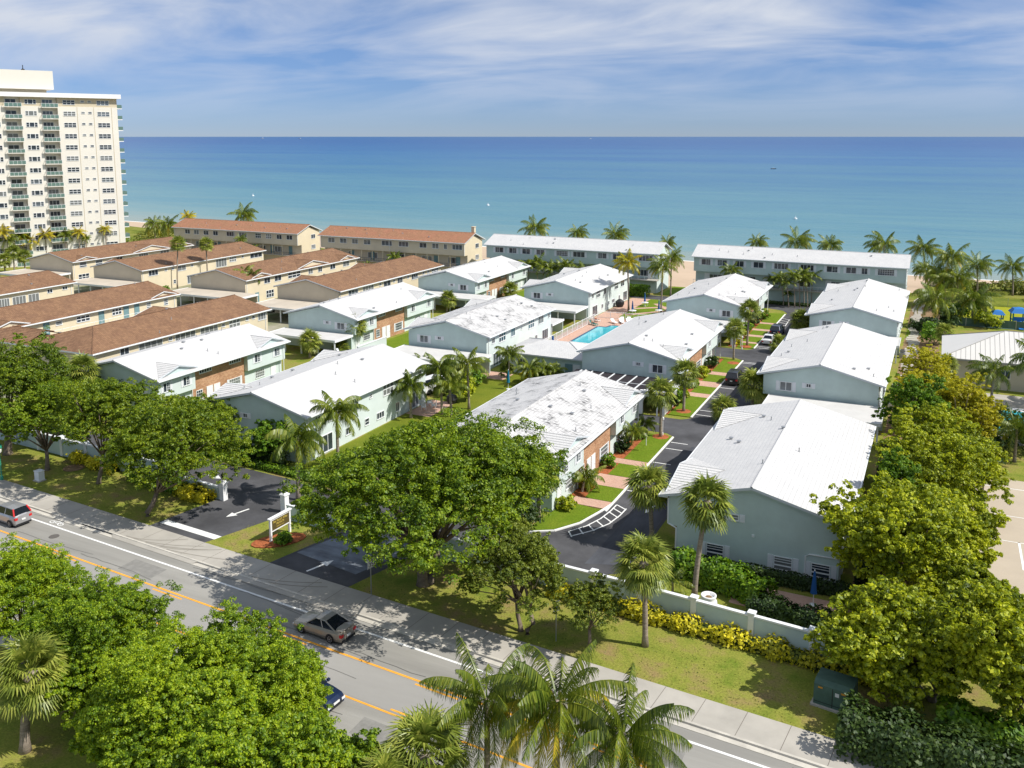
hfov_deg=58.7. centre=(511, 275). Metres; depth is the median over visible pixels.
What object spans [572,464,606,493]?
feather palm
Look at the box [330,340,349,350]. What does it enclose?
fan palm
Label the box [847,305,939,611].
side yard
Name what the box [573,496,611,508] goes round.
paved walk
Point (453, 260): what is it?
window
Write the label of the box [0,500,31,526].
moving car
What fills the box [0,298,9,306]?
window
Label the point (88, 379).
broadleaf tree
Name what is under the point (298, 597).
drive apron
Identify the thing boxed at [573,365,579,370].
door
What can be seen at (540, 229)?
coconut palm
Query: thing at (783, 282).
feather palm
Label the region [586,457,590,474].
door
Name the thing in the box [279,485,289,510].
gate post
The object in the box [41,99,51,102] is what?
window
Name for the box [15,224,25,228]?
window
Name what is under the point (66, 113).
window
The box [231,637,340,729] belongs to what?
broadleaf tree
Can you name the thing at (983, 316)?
shrub
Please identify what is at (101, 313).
door
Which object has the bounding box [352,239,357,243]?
window
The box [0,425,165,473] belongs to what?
garden wall
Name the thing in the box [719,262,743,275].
feather palm
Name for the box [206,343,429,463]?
townhouse
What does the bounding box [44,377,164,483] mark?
broadleaf tree
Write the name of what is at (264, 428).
broadleaf tree
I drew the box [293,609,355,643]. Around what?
moving car
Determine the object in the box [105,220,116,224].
window
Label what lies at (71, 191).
window
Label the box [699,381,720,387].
paved walk
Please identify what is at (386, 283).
window
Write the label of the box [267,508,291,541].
entrance sign
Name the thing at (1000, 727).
hedge
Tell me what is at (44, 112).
window
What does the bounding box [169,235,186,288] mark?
fan palm
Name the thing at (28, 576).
broadleaf tree
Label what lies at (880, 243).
coconut palm
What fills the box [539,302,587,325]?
carport
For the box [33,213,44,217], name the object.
window
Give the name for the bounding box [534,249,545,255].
window
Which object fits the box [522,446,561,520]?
fan palm
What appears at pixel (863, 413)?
roof
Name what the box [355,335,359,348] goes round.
door
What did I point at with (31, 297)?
window
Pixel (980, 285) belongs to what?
shrub
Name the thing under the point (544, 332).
window
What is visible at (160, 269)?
apartment house
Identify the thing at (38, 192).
window
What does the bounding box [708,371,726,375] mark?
paved walk
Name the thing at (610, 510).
hatched marking
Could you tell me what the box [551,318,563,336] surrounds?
carport
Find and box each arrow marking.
[226,509,248,516]
[307,560,332,571]
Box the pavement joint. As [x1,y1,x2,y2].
[0,481,835,765]
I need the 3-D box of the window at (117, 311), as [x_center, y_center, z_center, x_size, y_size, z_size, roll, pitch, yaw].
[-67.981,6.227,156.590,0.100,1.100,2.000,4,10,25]
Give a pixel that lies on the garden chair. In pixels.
(423, 404)
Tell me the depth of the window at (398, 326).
158.29 m
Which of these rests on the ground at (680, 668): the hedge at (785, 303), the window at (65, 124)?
the hedge at (785, 303)
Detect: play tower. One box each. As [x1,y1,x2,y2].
[991,310,1004,319]
[1008,307,1023,329]
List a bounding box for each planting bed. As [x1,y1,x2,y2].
[572,485,596,496]
[598,463,618,473]
[613,438,643,458]
[706,358,722,370]
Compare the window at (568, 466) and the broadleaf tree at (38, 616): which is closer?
the broadleaf tree at (38, 616)
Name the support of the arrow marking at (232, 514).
on the driveway
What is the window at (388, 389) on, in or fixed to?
in the townhouse at (369, 375)
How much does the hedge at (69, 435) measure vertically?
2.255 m
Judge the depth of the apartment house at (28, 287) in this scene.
176.31 m
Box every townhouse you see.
[79,323,290,413]
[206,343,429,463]
[283,282,437,348]
[403,294,555,368]
[414,255,530,298]
[432,369,646,511]
[520,264,632,318]
[576,309,725,391]
[658,399,875,582]
[662,273,772,324]
[756,322,897,406]
[804,278,909,336]
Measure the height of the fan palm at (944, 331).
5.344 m
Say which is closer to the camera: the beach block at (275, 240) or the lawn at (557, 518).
the lawn at (557, 518)
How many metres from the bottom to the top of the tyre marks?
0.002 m
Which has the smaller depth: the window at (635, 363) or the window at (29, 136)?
the window at (635, 363)
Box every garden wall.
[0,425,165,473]
[173,474,218,498]
[286,503,337,531]
[357,336,386,347]
[430,537,875,658]
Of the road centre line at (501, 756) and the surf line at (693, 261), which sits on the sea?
the surf line at (693, 261)
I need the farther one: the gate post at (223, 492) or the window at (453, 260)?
the window at (453, 260)
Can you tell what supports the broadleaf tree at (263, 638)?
on the ground at (680, 668)
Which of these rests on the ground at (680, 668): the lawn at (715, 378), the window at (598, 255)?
the lawn at (715, 378)
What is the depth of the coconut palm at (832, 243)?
197.08 m
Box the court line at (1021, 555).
[987,485,1023,569]
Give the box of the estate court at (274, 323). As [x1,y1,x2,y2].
[0,284,288,401]
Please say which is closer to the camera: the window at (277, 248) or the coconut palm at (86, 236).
the window at (277, 248)
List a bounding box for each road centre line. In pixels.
[0,530,652,765]
[157,622,531,767]
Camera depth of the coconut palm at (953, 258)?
182.52 m
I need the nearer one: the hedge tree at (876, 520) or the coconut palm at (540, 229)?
the hedge tree at (876, 520)
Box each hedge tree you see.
[803,574,973,711]
[809,470,978,588]
[871,373,951,434]
[871,446,921,489]
[872,424,1015,509]
[882,477,1011,547]
[886,400,984,452]
[891,386,945,441]
[893,365,965,400]
[894,344,951,380]
[914,553,1010,615]
[918,570,1023,722]
[924,501,1002,568]
[935,370,1005,440]
[947,425,1011,488]
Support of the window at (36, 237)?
in the apartment tower at (61, 161)
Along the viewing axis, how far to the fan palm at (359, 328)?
146.10 m
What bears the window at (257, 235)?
in the beach block at (275, 240)
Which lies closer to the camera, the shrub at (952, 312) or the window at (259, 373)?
the window at (259, 373)
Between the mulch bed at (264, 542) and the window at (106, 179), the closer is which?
the mulch bed at (264, 542)
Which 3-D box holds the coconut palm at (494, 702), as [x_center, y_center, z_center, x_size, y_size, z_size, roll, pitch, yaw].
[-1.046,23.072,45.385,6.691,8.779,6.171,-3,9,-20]
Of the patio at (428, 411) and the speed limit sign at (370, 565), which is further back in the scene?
the patio at (428, 411)
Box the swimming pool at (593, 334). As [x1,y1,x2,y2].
[571,325,617,342]
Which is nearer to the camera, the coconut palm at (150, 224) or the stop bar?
the stop bar
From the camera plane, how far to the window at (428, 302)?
165.99 m
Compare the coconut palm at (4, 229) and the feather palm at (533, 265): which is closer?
the feather palm at (533, 265)
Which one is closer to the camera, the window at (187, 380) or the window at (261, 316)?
the window at (187, 380)
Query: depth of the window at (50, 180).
244.15 m
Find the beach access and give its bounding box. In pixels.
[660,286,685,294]
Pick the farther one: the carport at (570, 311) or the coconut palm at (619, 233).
the coconut palm at (619, 233)
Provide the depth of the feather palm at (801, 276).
182.83 m
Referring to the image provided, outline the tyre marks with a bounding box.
[126,535,325,586]
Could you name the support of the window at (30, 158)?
in the apartment tower at (61, 161)
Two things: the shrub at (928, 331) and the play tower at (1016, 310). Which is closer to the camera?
the shrub at (928, 331)
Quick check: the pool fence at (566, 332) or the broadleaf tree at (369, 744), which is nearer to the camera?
the broadleaf tree at (369, 744)
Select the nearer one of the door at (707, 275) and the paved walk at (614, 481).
the paved walk at (614, 481)
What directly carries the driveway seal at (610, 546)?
on the driveway
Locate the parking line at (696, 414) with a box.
[627,346,768,490]
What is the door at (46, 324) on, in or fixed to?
in the apartment house at (77, 311)
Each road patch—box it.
[118,559,165,578]
[349,717,396,743]
[620,738,684,767]
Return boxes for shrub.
[133,227,173,239]
[273,530,292,544]
[452,379,476,400]
[458,371,476,387]
[464,369,486,384]
[498,360,514,377]
[512,499,544,526]
[519,370,533,381]
[555,494,577,511]
[578,479,593,489]
[600,452,616,466]
[615,436,630,452]
[632,426,647,439]
[668,394,679,408]
[671,388,686,401]
[678,385,690,396]
[696,365,710,378]
[704,355,718,366]
[727,337,741,344]
[742,322,754,331]
[750,316,762,324]
[759,308,770,318]
[906,317,942,331]
[918,320,948,344]
[926,303,962,326]
[951,300,986,317]
[959,280,993,293]
[971,310,1004,326]
[972,404,1022,442]
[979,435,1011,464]
[989,277,1023,294]
[997,409,1023,449]
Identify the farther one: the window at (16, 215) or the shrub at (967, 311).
the window at (16, 215)
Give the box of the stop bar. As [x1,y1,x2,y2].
[160,520,221,538]
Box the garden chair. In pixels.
[421,401,425,409]
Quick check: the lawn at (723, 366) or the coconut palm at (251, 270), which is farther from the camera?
the coconut palm at (251, 270)
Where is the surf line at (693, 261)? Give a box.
[131,221,1008,281]
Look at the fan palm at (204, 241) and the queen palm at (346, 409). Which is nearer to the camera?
the queen palm at (346, 409)
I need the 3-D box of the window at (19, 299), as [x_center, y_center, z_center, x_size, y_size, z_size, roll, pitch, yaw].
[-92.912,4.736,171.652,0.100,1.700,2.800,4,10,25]
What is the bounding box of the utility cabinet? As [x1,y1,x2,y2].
[33,469,46,482]
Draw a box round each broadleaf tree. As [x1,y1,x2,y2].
[0,326,80,455]
[0,381,83,470]
[0,531,103,663]
[10,580,117,666]
[39,567,185,683]
[43,365,130,411]
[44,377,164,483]
[44,635,126,726]
[63,651,184,767]
[70,615,258,759]
[94,389,255,516]
[98,725,222,767]
[116,658,263,767]
[136,687,293,767]
[157,392,239,435]
[170,596,319,686]
[214,706,370,767]
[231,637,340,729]
[239,419,310,459]
[277,406,577,587]
[294,727,383,767]
[452,517,567,634]
[549,571,627,651]
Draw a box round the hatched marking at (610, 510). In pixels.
[568,318,788,536]
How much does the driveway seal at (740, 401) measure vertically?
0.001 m
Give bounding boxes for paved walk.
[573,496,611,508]
[594,473,630,488]
[614,458,647,466]
[689,392,710,397]
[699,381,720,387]
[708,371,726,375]
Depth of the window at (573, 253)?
205.97 m
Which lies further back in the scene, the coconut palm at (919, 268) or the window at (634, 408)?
the coconut palm at (919, 268)
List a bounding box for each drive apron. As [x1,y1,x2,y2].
[112,532,199,563]
[224,568,358,615]
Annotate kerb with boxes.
[0,495,831,767]
[529,504,609,532]
[605,436,673,511]
[690,360,743,417]
[753,314,785,348]
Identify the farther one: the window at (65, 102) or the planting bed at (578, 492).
the window at (65, 102)
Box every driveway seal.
[297,534,410,573]
[585,447,695,564]
[726,364,763,407]
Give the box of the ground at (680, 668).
[0,266,1023,767]
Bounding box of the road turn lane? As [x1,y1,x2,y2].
[0,532,642,767]
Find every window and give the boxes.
[0,203,7,207]
[0,214,8,218]
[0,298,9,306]
[5,99,15,102]
[5,110,16,113]
[6,122,17,125]
[7,133,17,137]
[8,145,18,148]
[9,156,19,160]
[10,168,20,171]
[11,179,21,183]
[12,190,22,194]
[12,295,25,304]
[13,202,23,206]
[14,213,24,217]
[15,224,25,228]
[24,99,35,103]
[25,111,36,115]
[26,122,37,126]
[27,134,38,138]
[28,145,39,149]
[28,293,38,301]
[29,157,40,160]
[30,168,41,172]
[31,179,41,183]
[31,190,42,194]
[32,201,43,206]
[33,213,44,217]
[34,224,45,228]
[35,235,46,239]
[36,246,47,250]
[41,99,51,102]
[42,111,52,118]
[43,122,53,125]
[44,134,54,137]
[45,145,55,148]
[46,156,55,159]
[47,167,56,170]
[48,178,57,182]
[48,189,58,193]
[49,200,59,204]
[50,211,60,215]
[51,222,60,226]
[53,244,62,248]
[62,100,74,104]
[63,111,75,115]
[64,123,76,126]
[65,134,76,138]
[66,145,77,149]
[67,156,78,160]
[67,167,79,171]
[68,178,80,182]
[69,189,80,193]
[70,200,81,204]
[71,211,82,215]
[71,222,83,226]
[73,243,84,248]
[76,314,89,322]
[78,273,88,278]
[79,261,86,267]
[95,259,102,264]
[96,101,108,105]
[97,112,109,116]
[98,123,110,127]
[99,134,110,138]
[99,145,111,148]
[100,156,112,159]
[101,166,112,170]
[102,177,113,181]
[102,188,114,192]
[103,199,114,203]
[104,209,115,213]
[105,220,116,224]
[106,231,117,235]
[112,308,121,315]
[120,347,128,355]
[138,338,162,350]
[148,269,157,275]
[161,381,172,393]
[175,330,195,340]
[178,265,185,270]
[181,374,191,387]
[187,275,194,283]
[196,389,203,398]
[199,367,211,373]
[200,324,217,333]
[216,258,226,267]
[226,231,234,236]
[227,375,241,383]
[229,256,235,261]
[229,318,239,327]
[229,358,240,364]
[239,412,250,418]
[250,252,261,258]
[253,352,261,363]
[255,233,260,237]
[255,368,264,378]
[258,312,266,320]
[264,277,270,283]
[266,289,273,297]
[273,346,280,357]
[274,275,281,281]
[275,246,281,251]
[286,235,291,239]
[288,271,300,278]
[318,431,333,455]
[328,237,334,242]
[334,322,346,330]
[340,238,346,242]
[343,261,349,266]
[348,288,357,294]
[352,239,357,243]
[363,284,373,290]
[363,332,369,340]
[364,239,370,244]
[365,417,369,425]
[368,252,377,257]
[368,317,374,325]
[376,329,379,337]
[376,410,384,419]
[382,240,391,245]
[383,382,393,396]
[384,280,390,285]
[394,321,402,331]
[395,401,399,411]
[397,277,402,283]
[399,241,408,246]
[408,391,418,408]
[410,304,415,312]
[411,273,417,279]
[417,334,430,343]
[419,243,426,247]
[422,255,431,260]
[426,299,431,306]
[432,243,438,248]
[435,336,443,340]
[448,257,457,263]
[452,244,461,249]
[458,284,467,290]
[493,247,504,252]
[493,353,500,366]
[499,332,505,342]
[507,247,517,253]
[511,328,515,336]
[520,248,531,254]
[528,319,534,329]
[531,292,542,298]
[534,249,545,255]
[538,315,543,324]
[542,328,547,338]
[554,250,569,256]
[562,461,569,476]
[565,476,572,490]
[571,251,586,257]
[575,450,581,464]
[592,305,596,315]
[596,252,608,258]
[599,441,608,462]
[611,253,620,259]
[619,414,624,425]
[623,290,626,300]
[632,361,643,366]
[632,403,636,414]
[637,255,654,261]
[637,269,649,276]
[649,364,665,374]
[699,258,712,265]
[701,541,729,558]
[710,274,721,277]
[715,259,728,265]
[719,310,732,317]
[725,513,744,522]
[733,260,745,267]
[751,261,765,268]
[767,554,798,572]
[772,263,790,269]
[776,380,795,391]
[798,264,815,271]
[798,280,810,287]
[802,382,814,388]
[805,561,836,581]
[819,320,834,325]
[824,265,839,272]
[843,267,858,273]
[859,267,869,274]
[875,268,896,276]
[999,370,1010,379]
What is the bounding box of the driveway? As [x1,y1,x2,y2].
[70,295,809,586]
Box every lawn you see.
[301,374,520,494]
[529,504,600,530]
[585,485,623,501]
[608,463,642,477]
[620,299,666,318]
[624,433,670,462]
[668,396,706,417]
[691,386,715,393]
[702,374,725,382]
[712,358,741,372]
[736,343,756,348]
[742,336,762,342]
[749,330,768,335]
[755,324,771,329]
[762,313,783,322]
[905,324,914,337]
[945,305,1023,321]
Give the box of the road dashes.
[53,552,641,766]
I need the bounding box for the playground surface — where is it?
[960,325,1023,330]
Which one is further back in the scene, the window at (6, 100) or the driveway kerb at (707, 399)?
the window at (6, 100)
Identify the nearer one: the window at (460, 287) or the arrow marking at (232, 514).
the arrow marking at (232, 514)
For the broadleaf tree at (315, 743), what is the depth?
41.67 m
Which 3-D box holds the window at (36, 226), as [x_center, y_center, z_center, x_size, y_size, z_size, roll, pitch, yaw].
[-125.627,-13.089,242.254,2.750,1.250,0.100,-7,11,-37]
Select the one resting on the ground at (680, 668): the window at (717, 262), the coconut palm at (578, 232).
the coconut palm at (578, 232)
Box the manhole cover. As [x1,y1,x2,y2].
[49,534,59,538]
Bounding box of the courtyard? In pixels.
[154,290,523,431]
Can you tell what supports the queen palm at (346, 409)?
on the court lawn at (488, 389)
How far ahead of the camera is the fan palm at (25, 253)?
224.23 m
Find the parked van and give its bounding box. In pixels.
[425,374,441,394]
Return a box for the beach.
[124,221,997,292]
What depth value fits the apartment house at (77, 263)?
218.20 m
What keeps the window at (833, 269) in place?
in the beach block at (761, 263)
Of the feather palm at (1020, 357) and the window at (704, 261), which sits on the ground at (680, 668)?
the feather palm at (1020, 357)
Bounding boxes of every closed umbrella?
[507,369,509,389]
[809,569,816,606]
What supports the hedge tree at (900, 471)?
on the ground at (680, 668)
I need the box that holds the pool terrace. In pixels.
[986,393,1023,445]
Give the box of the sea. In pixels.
[119,137,1023,280]
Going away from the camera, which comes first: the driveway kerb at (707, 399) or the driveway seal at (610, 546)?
the driveway seal at (610, 546)
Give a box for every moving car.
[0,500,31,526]
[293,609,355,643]
[318,677,344,711]
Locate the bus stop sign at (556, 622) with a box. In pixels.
[554,600,559,640]
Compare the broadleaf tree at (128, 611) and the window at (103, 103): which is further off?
the window at (103, 103)
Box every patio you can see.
[407,400,449,416]
[484,371,512,379]
[729,589,836,612]
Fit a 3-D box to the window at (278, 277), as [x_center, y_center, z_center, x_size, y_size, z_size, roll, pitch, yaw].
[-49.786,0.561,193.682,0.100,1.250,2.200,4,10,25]
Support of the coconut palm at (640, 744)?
on the ground at (680, 668)
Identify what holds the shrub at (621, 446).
on the planting bed at (623, 455)
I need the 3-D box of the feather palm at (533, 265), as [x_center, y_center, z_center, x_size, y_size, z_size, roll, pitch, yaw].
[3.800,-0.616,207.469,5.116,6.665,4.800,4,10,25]
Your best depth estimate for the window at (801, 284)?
187.10 m
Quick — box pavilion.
[941,330,1023,391]
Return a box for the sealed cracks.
[18,514,505,713]
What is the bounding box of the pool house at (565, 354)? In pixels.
[510,337,588,372]
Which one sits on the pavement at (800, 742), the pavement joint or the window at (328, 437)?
the pavement joint
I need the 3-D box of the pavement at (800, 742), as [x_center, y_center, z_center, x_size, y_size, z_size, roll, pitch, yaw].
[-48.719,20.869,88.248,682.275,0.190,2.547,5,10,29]
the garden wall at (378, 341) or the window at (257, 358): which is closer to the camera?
the window at (257, 358)
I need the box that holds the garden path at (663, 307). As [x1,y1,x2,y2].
[624,304,665,314]
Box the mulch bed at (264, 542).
[251,533,305,547]
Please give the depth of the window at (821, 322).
148.12 m
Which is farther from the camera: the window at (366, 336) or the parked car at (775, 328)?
the parked car at (775, 328)
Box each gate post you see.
[219,472,227,500]
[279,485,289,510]
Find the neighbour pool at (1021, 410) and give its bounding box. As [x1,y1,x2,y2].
[999,407,1023,427]
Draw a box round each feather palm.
[386,251,402,260]
[414,352,429,362]
[494,344,524,376]
[514,357,546,379]
[518,259,537,279]
[527,253,543,279]
[532,261,554,273]
[535,358,560,376]
[543,259,559,277]
[546,361,567,375]
[551,259,568,270]
[558,256,575,268]
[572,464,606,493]
[618,420,648,450]
[635,415,659,433]
[661,567,694,595]
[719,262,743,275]
[763,274,780,287]
[769,271,788,305]
[778,273,796,307]
[782,288,793,301]
[783,268,800,307]
[788,269,807,306]
[792,267,812,302]
[796,272,814,307]
[807,270,822,302]
[966,353,1015,395]
[992,402,1023,462]
[1007,338,1023,376]
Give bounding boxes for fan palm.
[0,252,12,271]
[0,626,74,754]
[2,243,22,269]
[16,248,31,268]
[66,351,100,384]
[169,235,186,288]
[198,236,213,270]
[296,327,322,357]
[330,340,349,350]
[345,319,367,337]
[356,741,417,767]
[377,698,474,767]
[439,290,458,311]
[501,280,519,296]
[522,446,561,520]
[610,528,674,647]
[623,461,670,537]
[643,376,676,436]
[668,358,702,410]
[675,472,738,594]
[708,393,736,421]
[723,317,744,359]
[736,366,767,404]
[737,297,760,345]
[768,333,785,351]
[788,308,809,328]
[933,322,954,340]
[936,352,958,374]
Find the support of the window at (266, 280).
in the apartment house at (277, 271)
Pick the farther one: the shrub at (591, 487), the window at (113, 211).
the window at (113, 211)
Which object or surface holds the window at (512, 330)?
in the townhouse at (486, 326)
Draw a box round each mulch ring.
[652,434,668,438]
[676,409,690,412]
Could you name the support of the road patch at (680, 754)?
on the road
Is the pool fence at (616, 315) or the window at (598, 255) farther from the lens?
the window at (598, 255)
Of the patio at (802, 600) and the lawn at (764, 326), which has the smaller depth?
the patio at (802, 600)
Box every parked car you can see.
[725,368,743,384]
[762,334,774,344]
[769,323,784,334]
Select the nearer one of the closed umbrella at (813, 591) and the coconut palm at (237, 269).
the closed umbrella at (813, 591)
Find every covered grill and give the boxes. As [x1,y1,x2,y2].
[446,394,457,403]
[615,299,623,306]
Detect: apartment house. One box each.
[0,270,76,306]
[0,281,180,334]
[0,294,271,383]
[26,236,193,279]
[90,241,266,287]
[187,248,359,301]
[274,255,443,302]
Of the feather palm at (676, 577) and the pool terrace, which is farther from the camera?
the pool terrace
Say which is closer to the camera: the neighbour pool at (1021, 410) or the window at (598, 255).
the neighbour pool at (1021, 410)
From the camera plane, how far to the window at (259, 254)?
231.04 m
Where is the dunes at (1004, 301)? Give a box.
[915,284,1023,307]
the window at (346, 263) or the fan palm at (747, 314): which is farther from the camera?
the window at (346, 263)
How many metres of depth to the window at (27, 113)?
237.76 m
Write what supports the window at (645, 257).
in the beach block at (586, 252)
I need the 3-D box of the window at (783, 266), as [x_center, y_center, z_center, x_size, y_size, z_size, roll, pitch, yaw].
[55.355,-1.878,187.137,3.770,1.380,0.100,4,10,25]
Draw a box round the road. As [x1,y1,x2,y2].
[0,501,802,767]
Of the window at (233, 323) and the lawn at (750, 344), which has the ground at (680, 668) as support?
the lawn at (750, 344)
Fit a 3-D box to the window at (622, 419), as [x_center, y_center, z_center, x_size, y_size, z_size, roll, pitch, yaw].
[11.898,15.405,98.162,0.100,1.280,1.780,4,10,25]
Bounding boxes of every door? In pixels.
[43,322,49,333]
[98,311,104,323]
[123,306,128,317]
[134,303,139,314]
[206,385,212,396]
[214,382,219,390]
[270,363,275,374]
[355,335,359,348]
[382,326,385,336]
[386,325,389,337]
[456,257,459,265]
[556,485,561,504]
[565,364,572,372]
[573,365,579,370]
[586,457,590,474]
[591,453,595,470]
[648,269,652,278]
[704,273,709,278]
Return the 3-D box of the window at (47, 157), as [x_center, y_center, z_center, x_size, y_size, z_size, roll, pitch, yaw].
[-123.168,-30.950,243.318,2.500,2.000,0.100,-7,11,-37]
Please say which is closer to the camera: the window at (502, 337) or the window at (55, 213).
the window at (502, 337)
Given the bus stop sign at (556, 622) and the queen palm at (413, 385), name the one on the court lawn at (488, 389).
the queen palm at (413, 385)
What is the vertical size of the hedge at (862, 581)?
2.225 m
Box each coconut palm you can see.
[0,223,13,267]
[0,231,19,266]
[7,227,30,248]
[19,233,38,255]
[36,226,55,252]
[55,226,73,247]
[70,226,87,247]
[79,234,91,246]
[96,223,112,244]
[142,215,163,237]
[154,214,178,236]
[179,209,195,219]
[226,202,258,220]
[233,233,247,241]
[233,265,253,271]
[240,267,261,283]
[419,633,554,767]
[482,639,637,767]
[517,214,550,235]
[562,662,694,767]
[565,223,589,237]
[601,221,631,239]
[612,248,642,310]
[646,255,677,312]
[658,246,684,295]
[659,233,676,252]
[744,233,768,246]
[780,226,817,248]
[817,234,843,250]
[863,231,899,253]
[904,235,941,283]
[907,280,959,320]
[911,259,933,282]
[922,261,954,296]
[926,264,960,307]
[931,242,974,303]
[936,263,978,292]
[945,279,1001,323]
[962,250,998,292]
[994,253,1023,295]
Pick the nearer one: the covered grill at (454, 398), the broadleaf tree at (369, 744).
the broadleaf tree at (369, 744)
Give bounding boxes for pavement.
[0,480,888,767]
[0,616,15,648]
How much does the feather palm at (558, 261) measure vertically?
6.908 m
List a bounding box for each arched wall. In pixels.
[639,389,664,416]
[716,328,735,347]
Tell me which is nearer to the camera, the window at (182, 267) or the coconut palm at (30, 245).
the window at (182, 267)
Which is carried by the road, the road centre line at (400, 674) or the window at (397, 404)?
the road centre line at (400, 674)
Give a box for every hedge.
[20,425,90,443]
[65,449,119,474]
[125,471,187,495]
[172,481,216,504]
[179,446,348,491]
[207,438,290,465]
[545,582,641,619]
[629,283,650,296]
[632,599,884,689]
[668,545,778,608]
[669,548,850,597]
[745,591,832,628]
[764,300,810,306]
[833,689,1023,767]
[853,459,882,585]
[934,694,1023,761]
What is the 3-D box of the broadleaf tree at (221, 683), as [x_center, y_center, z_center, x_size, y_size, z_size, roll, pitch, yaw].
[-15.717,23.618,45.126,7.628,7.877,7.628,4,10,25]
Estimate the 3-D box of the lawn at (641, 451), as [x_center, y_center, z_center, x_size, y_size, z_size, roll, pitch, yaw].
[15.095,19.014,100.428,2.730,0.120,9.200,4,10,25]
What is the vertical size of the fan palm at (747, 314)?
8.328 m
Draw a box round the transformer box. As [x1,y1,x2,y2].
[810,667,858,713]
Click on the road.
(352, 715)
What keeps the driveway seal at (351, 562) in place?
on the driveway
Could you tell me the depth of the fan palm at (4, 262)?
224.62 m
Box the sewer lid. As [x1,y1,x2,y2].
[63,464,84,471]
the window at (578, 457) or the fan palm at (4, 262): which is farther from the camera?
the fan palm at (4, 262)
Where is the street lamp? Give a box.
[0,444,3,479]
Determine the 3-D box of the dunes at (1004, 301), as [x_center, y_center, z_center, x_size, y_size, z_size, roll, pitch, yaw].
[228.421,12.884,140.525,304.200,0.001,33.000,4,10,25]
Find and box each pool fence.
[545,314,594,339]
[598,311,643,318]
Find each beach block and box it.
[171,218,322,259]
[317,225,485,269]
[484,234,671,292]
[691,244,911,302]
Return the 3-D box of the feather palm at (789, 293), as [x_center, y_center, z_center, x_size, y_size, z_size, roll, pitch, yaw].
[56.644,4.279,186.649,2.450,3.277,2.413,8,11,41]
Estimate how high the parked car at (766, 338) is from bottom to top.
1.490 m
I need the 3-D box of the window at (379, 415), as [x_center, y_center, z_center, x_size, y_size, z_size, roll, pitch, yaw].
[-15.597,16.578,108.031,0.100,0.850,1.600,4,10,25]
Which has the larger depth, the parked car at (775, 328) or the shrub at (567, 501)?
the parked car at (775, 328)
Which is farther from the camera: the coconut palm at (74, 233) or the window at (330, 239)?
the coconut palm at (74, 233)
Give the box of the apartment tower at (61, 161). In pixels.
[0,65,129,267]
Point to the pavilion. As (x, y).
(964, 349)
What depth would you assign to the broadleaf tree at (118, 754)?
42.79 m
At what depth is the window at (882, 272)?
178.71 m
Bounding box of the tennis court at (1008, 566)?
[971,480,1023,593]
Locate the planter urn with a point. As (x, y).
(709, 596)
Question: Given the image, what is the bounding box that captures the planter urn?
[700,591,716,603]
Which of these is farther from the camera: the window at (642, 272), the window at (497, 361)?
the window at (642, 272)
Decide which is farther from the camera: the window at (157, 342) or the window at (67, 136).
the window at (67, 136)
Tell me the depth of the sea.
627.09 m
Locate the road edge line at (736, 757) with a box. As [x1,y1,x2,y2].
[32,518,768,767]
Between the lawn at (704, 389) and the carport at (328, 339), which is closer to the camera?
the lawn at (704, 389)
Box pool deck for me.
[550,298,649,341]
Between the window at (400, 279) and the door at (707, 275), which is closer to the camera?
the window at (400, 279)
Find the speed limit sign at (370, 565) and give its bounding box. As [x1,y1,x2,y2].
[367,559,374,593]
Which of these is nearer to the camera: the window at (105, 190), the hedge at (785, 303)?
the hedge at (785, 303)
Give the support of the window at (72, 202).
in the apartment tower at (61, 161)
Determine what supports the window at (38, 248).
in the apartment tower at (61, 161)
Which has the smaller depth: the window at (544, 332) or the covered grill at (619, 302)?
the window at (544, 332)
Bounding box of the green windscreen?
[942,316,1023,329]
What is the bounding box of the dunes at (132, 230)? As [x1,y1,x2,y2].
[125,226,324,249]
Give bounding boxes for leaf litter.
[7,466,882,736]
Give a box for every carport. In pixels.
[0,269,70,278]
[73,277,137,292]
[172,287,258,305]
[257,298,316,322]
[270,327,352,354]
[394,344,491,375]
[426,290,494,310]
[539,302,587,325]
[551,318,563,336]
[711,319,734,345]
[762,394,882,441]
[891,337,900,363]
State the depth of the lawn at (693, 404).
116.01 m
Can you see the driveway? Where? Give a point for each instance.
(256, 494)
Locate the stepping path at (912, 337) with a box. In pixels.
[900,298,924,375]
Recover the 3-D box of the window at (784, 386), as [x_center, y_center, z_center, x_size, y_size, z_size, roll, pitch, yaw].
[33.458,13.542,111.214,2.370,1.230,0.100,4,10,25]
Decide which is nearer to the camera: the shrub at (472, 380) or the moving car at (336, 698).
the moving car at (336, 698)
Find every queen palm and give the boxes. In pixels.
[263,414,327,499]
[309,390,369,469]
[391,369,431,417]
[415,353,461,414]
[426,369,469,416]
[445,346,490,408]
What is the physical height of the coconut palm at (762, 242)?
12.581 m
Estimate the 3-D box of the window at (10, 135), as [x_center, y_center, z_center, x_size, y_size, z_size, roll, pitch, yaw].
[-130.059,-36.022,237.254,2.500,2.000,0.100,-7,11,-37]
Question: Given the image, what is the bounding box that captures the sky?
[0,0,1023,136]
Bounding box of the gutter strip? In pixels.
[0,498,818,767]
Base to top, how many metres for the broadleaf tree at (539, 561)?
7.819 m
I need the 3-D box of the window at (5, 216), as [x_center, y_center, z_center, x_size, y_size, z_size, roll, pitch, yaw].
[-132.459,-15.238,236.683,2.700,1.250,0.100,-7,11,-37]
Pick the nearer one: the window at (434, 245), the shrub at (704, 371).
the shrub at (704, 371)

